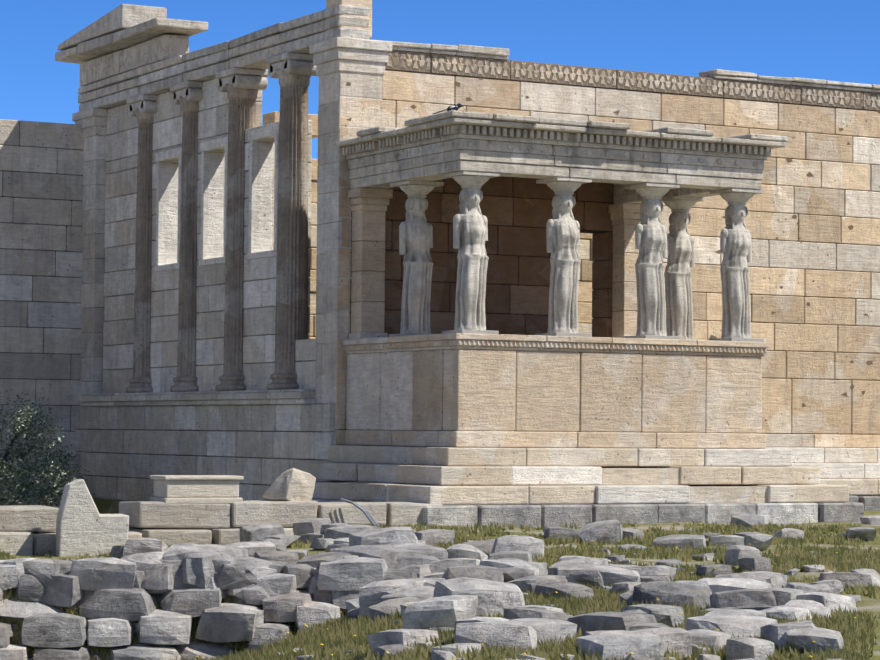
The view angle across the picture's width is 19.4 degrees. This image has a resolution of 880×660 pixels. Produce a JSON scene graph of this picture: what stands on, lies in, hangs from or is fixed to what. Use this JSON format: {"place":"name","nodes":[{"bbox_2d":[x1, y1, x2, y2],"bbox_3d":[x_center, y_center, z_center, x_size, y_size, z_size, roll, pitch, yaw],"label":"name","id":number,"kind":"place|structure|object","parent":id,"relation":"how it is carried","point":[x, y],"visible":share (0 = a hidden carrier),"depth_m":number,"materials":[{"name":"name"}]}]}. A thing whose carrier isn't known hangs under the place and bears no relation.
{"place":"outdoors","nodes":[
{"label":"outdoors","id":0,"kind":"place"},
{"bbox_2d":[0,0,879,158],"label":"sky","id":1,"kind":"structure","parent":0,"point":[830,40],"materials":[{"name":"blue"}]},
{"bbox_2d":[4,497,879,659],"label":"terrain","id":2,"kind":"structure","parent":0,"point":[111,506],"depth_m":35.94,"materials":[{"name":"green plant"}]},
{"bbox_2d":[0,119,92,507],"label":"porch wall","id":3,"kind":"structure","parent":2,"relation":"on","point":[21,365],"depth_m":54.93,"materials":[{"name":"stone"}]},
{"bbox_2d":[0,130,82,482],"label":"wall block","id":4,"kind":"structure","parent":3,"relation":"attached to","point":[46,276],"depth_m":54.95,"materials":[{"name":"grey stone"}]},
{"bbox_2d":[0,387,95,506],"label":"olive tree","id":5,"kind":"object","parent":2,"relation":"on","point":[34,485],"depth_m":49.44,"materials":[{"name":"green plant"}]},
{"bbox_2d":[56,468,315,556],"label":"stone fragments","id":6,"kind":"object","parent":2,"relation":"on","point":[83,525],"visible":0.88,"depth_m":36.33,"materials":[{"name":"beige stone"}]},
{"bbox_2d":[75,404,336,500],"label":"lower wall","id":7,"kind":"structure","parent":2,"relation":"on","point":[142,434],"depth_m":49.46,"materials":[{"name":"stone"}]},
{"bbox_2d":[79,389,314,406],"bbox_3d":[-4.708,1.334,50.035,0.770,0.260,10.838,2,-3,-29],"label":"ledge","id":8,"kind":"object","parent":7,"relation":"on","point":[272,397],"visible":0.94,"depth_m":48.90,"materials":[{"name":"stone"}]},
{"bbox_2d":[125,108,155,392],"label":"column","id":9,"kind":"structure","parent":8,"relation":"on","point":[140,381],"depth_m":52.58,"materials":[{"name":"stone"}]},
{"bbox_2d":[126,94,157,116],"bbox_3d":[-5.933,-4.590,52.914,0.740,0.380,0.948,2,-3,-29],"label":"column capital","id":10,"kind":"object","parent":9,"relation":"on","point":[145,103],"visible":0.48,"depth_m":52.49,"materials":[{"name":"stone"}]},
{"bbox_2d":[169,96,200,391],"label":"column","id":11,"kind":"structure","parent":8,"relation":"on","point":[185,379],"depth_m":50.55,"materials":[{"name":"stone"}]},
{"bbox_2d":[170,81,202,104],"bbox_3d":[-4.822,-4.659,50.890,0.740,0.380,0.948,2,-3,-29],"label":"column capital","id":12,"kind":"object","parent":11,"relation":"on","point":[190,90],"visible":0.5,"depth_m":50.46,"materials":[{"name":"stone"}]},
{"bbox_2d":[102,79,315,393],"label":"wall","id":13,"kind":"structure","parent":8,"relation":"on","point":[259,286],"depth_m":51.47,"materials":[{"name":"stone"}]},
{"bbox_2d":[154,124,278,271],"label":"window frames","id":14,"kind":"structure","parent":13,"relation":"attached to","point":[168,193],"depth_m":50.27,"materials":[{"name":"stone"}]},
{"bbox_2d":[72,37,391,406],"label":"corner pilasters","id":15,"kind":"object","parent":8,"relation":"on","point":[335,54],"visible":0.42,"depth_m":45.16,"materials":[{"name":"stone"}]},
{"bbox_2d":[55,4,370,111],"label":"entablature","id":16,"kind":"structure","parent":15,"relation":"on","point":[120,54],"depth_m":51.83,"materials":[{"name":"stone"}]},
{"bbox_2d":[216,83,257,390],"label":"column","id":17,"kind":"structure","parent":8,"relation":"on","point":[242,110],"depth_m":48.62,"materials":[{"name":"stone"}]},
{"bbox_2d":[216,67,268,91],"bbox_3d":[-3.748,-4.725,48.937,0.740,0.380,0.948,2,-3,-29],"label":"column capital","id":18,"kind":"object","parent":17,"relation":"on","point":[244,78],"visible":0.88,"depth_m":48.58,"materials":[{"name":"stone"}]},
{"bbox_2d":[266,69,310,389],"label":"column","id":19,"kind":"structure","parent":8,"relation":"on","point":[291,321],"depth_m":46.63,"materials":[{"name":"stone"}]},
{"bbox_2d":[266,52,315,78],"bbox_3d":[-2.651,-4.793,46.940,0.740,0.380,0.948,2,-3,-29],"label":"column capital","id":20,"kind":"object","parent":19,"relation":"on","point":[294,63],"visible":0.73,"depth_m":46.56,"materials":[{"name":"stone"}]},
{"bbox_2d":[86,429,317,485],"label":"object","id":21,"kind":"object","parent":7,"relation":"on","point":[205,456],"depth_m":49.38,"materials":[{"name":"grey stone"}]},
{"bbox_2d":[0,500,442,554],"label":"low stone wall","id":22,"kind":"structure","parent":2,"relation":"on","point":[28,529],"depth_m":37.70,"materials":[{"name":"beige stone"}]},
{"bbox_2d":[0,557,527,659],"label":"terrace wall rocks","id":23,"kind":"object","parent":2,"relation":"on","point":[114,603],"visible":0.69,"depth_m":25.45,"materials":[{"name":"stone"}]},
{"bbox_2d":[340,498,379,526],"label":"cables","id":24,"kind":"object","parent":2,"relation":"on","point":[369,517],"visible":0.58,"depth_m":38.66,"materials":[{"name":"grey plastic"}]},
{"bbox_2d":[223,111,593,338],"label":"wall","id":25,"kind":"structure","parent":2,"relation":"on","point":[585,289],"depth_m":57.81,"materials":[{"name":"beige stone"}]},
{"bbox_2d":[0,514,879,659],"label":"rubble rocks","id":26,"kind":"object","parent":2,"relation":"on","point":[459,600],"visible":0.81,"depth_m":24.02,"materials":[{"name":"stone"}]},
{"bbox_2d":[0,519,879,659],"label":"grass tufts","id":27,"kind":"object","parent":2,"relation":"on","point":[337,639],"visible":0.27,"depth_m":24.62,"materials":[{"name":"green plant"}]},
{"bbox_2d":[196,522,866,659],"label":"grass flowers","id":28,"kind":"object","parent":2,"relation":"on","point":[523,653],"visible":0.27,"depth_m":21.38,"materials":[{"name":"yellow plant"}]},
{"bbox_2d":[283,498,863,527],"bbox_3d":[2.222,3.315,43.636,8.450,0.877,5.201,2,-3,-29],"label":"porch foundation","id":29,"kind":"object","parent":2,"relation":"on","point":[549,515],"visible":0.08,"depth_m":41.21,"materials":[{"name":"grey stone"}]},
{"bbox_2d":[312,450,797,504],"bbox_3d":[2.167,2.449,43.792,7.940,0.855,4.940,2,-3,-29],"label":"porch steps backing","id":30,"kind":"object","parent":29,"relation":"on","point":[716,493],"visible":0.24,"depth_m":42.25,"materials":[{"name":"beige stone"}]},
{"bbox_2d":[309,445,848,504],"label":"porch steps","id":31,"kind":"structure","parent":29,"relation":"on","point":[464,476],"depth_m":41.61,"materials":[{"name":"beige stone"}]},
{"bbox_2d":[343,333,768,467],"bbox_3d":[1.958,1.496,44.226,6.130,2.620,4.035,2,-3,-29],"label":"porch podium","id":32,"kind":"object","parent":31,"relation":"on","point":[477,398],"depth_m":42.52,"materials":[{"name":"beige stone"}]},
{"bbox_2d":[389,333,429,336],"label":"statue plinth","id":33,"kind":"structure","parent":32,"relation":"on","point":[402,334],"depth_m":42.99,"materials":[{"name":"grey stone"}]},
{"bbox_2d":[390,180,443,333],"bbox_3d":[-0.398,-1.204,43.363,0.670,2.548,0.670,2,-3,-29],"label":"caryatid","id":34,"kind":"object","parent":33,"relation":"on","point":[415,236],"visible":1,"depth_m":43.20,"materials":[{"name":"beige stone"}]},
{"bbox_2d":[442,330,498,333],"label":"statue plinth","id":35,"kind":"structure","parent":32,"relation":"on","point":[473,331],"depth_m":41.41,"materials":[{"name":"grey stone"}]},
{"bbox_2d":[443,171,499,329],"bbox_3d":[0.497,-1.260,41.734,0.670,2.548,0.670,2,-3,-29],"label":"caryatid","id":36,"kind":"object","parent":35,"relation":"on","point":[470,230],"visible":1,"depth_m":41.57,"materials":[{"name":"beige stone"}]},
{"bbox_2d":[346,134,766,203],"bbox_3d":[1.988,-2.712,44.400,6.070,0.577,3.999,2,-3,-29],"label":"architrave","id":37,"kind":"object","parent":36,"relation":"on","point":[691,173],"visible":0.98,"depth_m":42.77,"materials":[{"name":"beige stone"}]},
{"bbox_2d":[432,103,463,114],"bbox_3d":[0.131,-3.557,41.589,0.457,0.204,0.269,2,-3,-29],"label":"bird","id":38,"kind":"object","parent":37,"relation":"on","point":[457,106],"visible":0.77,"depth_m":41.56},
{"bbox_2d":[342,125,770,155],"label":"porch dentils","id":39,"kind":"object","parent":37,"relation":"on","point":[520,133],"visible":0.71,"depth_m":42.60,"materials":[{"name":"beige stone"}]},
{"bbox_2d":[335,111,787,148],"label":"porch cornice","id":40,"kind":"structure","parent":39,"relation":"on","point":[443,119],"depth_m":42.28,"materials":[{"name":"beige stone"}]},
{"bbox_2d":[347,187,640,338],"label":"pilasters","id":41,"kind":"object","parent":32,"relation":"on","point":[368,207],"visible":0.73,"depth_m":44.55,"materials":[{"name":"beige stone"}]},
{"bbox_2d":[535,332,590,336],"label":"statue plinth","id":42,"kind":"structure","parent":32,"relation":"on","point":[570,334],"depth_m":42.26,"materials":[{"name":"grey stone"}]},
{"bbox_2d":[536,177,591,332],"bbox_3d":[2.040,-1.214,42.580,0.670,2.548,0.670,2,-3,-29],"label":"caryatid","id":43,"kind":"object","parent":42,"relation":"on","point":[563,233],"visible":1,"depth_m":42.42,"materials":[{"name":"beige stone"}]},
{"bbox_2d":[623,335,678,338],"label":"statue plinth","id":44,"kind":"structure","parent":32,"relation":"on","point":[656,337],"depth_m":43.07,"materials":[{"name":"beige stone"}]},
{"bbox_2d":[660,196,706,339],"bbox_3d":[4.258,-1.071,45.768,0.670,2.548,0.670,2,-3,-29],"label":"caryatid","id":45,"kind":"object","parent":32,"relation":"on","point":[678,277],"visible":1,"depth_m":45.59,"materials":[{"name":"grey stone"}]},
{"bbox_2d":[709,338,763,341],"bbox_3d":[5.079,0.180,44.202,0.680,0.060,0.680,2,-3,-29],"label":"statue base","id":46,"kind":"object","parent":32,"relation":"on","point":[741,339],"depth_m":43.93,"materials":[{"name":"beige stone"}]},
{"bbox_2d":[710,188,763,337],"bbox_3d":[5.090,-1.123,44.253,0.670,2.548,0.670,2,-3,-29],"label":"caryatid","id":47,"kind":"object","parent":46,"relation":"on","point":[735,241],"visible":1,"depth_m":44.08,"materials":[{"name":"grey stone"}]},
{"bbox_2d":[848,495,879,510],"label":"foundation","id":48,"kind":"object","parent":2,"relation":"on","point":[871,502],"visible":0.06,"depth_m":48.39,"materials":[{"name":"stone"}]},
{"bbox_2d":[765,447,879,494],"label":"steps","id":49,"kind":"structure","parent":48,"relation":"on","point":[856,471],"depth_m":48.94,"materials":[{"name":"stone"}]},
{"bbox_2d":[350,176,614,337],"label":"porch back wall","id":50,"kind":"structure","parent":0,"point":[524,240],"depth_m":46.23,"materials":[{"name":"beige stone"}]},
{"bbox_2d":[323,37,879,447],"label":"wall","id":51,"kind":"structure","parent":0,"point":[828,415],"depth_m":49.11,"materials":[{"name":"beige stone"}]},
{"bbox_2d":[326,0,371,37],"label":"architrave","id":52,"kind":"object","parent":51,"relation":"on","point":[358,3],"visible":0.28,"depth_m":44.93,"materials":[{"name":"stone"}]},
{"bbox_2d":[346,77,879,420],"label":"wall holes","id":53,"kind":"object","parent":51,"relation":"attached to","point":[794,216],"visible":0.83,"depth_m":49.27,"materials":[{"name":"brown stone"}]},
{"bbox_2d":[385,50,879,110],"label":"band wall","id":54,"kind":"structure","parent":51,"relation":"on","point":[455,65],"depth_m":47.54,"materials":[{"name":"beige stone"}]},
{"bbox_2d":[625,183,679,335],"bbox_3d":[3.565,-1.168,43.416,0.670,2.548,0.670,2,-3,-29],"label":"caryatid","id":55,"kind":"object","parent":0,"point":[650,237],"visible":1,"depth_m":43.24,"materials":[{"name":"beige stone"}]}
]}

